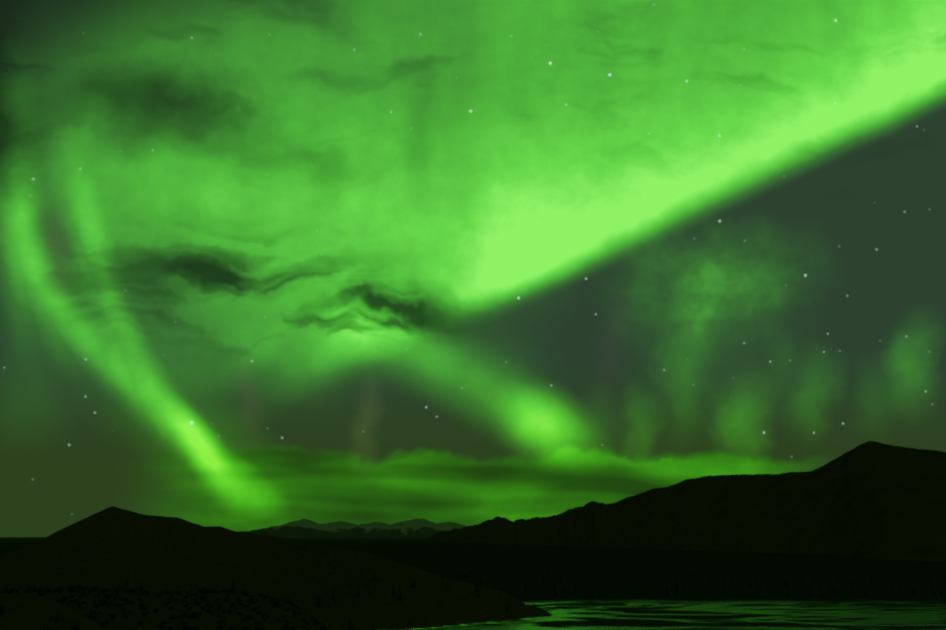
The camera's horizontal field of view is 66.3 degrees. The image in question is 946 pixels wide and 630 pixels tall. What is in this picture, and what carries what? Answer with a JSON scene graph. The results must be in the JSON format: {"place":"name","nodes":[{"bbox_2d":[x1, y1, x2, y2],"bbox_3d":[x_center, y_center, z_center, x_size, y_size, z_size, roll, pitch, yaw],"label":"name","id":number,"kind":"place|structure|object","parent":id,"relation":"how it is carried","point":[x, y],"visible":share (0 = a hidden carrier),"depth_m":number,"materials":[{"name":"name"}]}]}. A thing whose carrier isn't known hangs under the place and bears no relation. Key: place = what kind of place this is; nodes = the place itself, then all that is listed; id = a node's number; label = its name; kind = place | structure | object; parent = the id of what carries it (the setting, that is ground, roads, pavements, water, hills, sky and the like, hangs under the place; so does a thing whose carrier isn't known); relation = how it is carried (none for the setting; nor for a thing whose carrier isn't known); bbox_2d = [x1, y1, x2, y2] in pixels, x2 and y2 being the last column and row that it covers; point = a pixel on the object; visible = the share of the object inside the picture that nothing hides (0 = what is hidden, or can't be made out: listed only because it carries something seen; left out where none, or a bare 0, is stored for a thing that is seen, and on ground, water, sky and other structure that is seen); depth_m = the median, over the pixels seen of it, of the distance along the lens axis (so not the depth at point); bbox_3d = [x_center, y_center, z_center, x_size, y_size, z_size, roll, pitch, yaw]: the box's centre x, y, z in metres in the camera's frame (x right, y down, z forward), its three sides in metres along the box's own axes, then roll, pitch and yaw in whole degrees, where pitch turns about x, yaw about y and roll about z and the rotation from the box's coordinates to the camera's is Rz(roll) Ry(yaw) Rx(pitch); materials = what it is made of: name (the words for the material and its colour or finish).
{"place":"outdoors","nodes":[
{"label":"outdoors","id":0,"kind":"place"},
{"bbox_2d":[238,518,466,537],"bbox_3d":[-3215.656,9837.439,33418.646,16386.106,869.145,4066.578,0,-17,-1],"label":"mountain range","id":1,"kind":"structure","parent":0,"point":[412,528],"depth_m":32645.34,"materials":[{"name":"black stone"}]},
{"bbox_2d":[0,506,945,629],"bbox_3d":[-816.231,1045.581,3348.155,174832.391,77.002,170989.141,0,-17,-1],"label":"terrain","id":2,"kind":"structure","parent":0,"point":[111,548],"depth_m":541.86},
{"bbox_2d":[0,581,328,629],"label":"shrubs","id":3,"kind":"object","parent":2,"relation":"on","point":[80,588],"visible":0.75,"depth_m":60.18,"materials":[{"name":"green plant"}]},
{"bbox_2d":[0,0,945,536],"label":"sky","id":4,"kind":"structure","parent":0,"point":[264,263],"materials":[{"name":"green"}]},
{"bbox_2d":[419,441,945,560],"bbox_3d":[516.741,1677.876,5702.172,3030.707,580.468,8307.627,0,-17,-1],"label":"mountain","id":5,"kind":"structure","parent":0,"point":[873,500],"depth_m":2953.52,"materials":[{"name":"black stone"}]}
]}

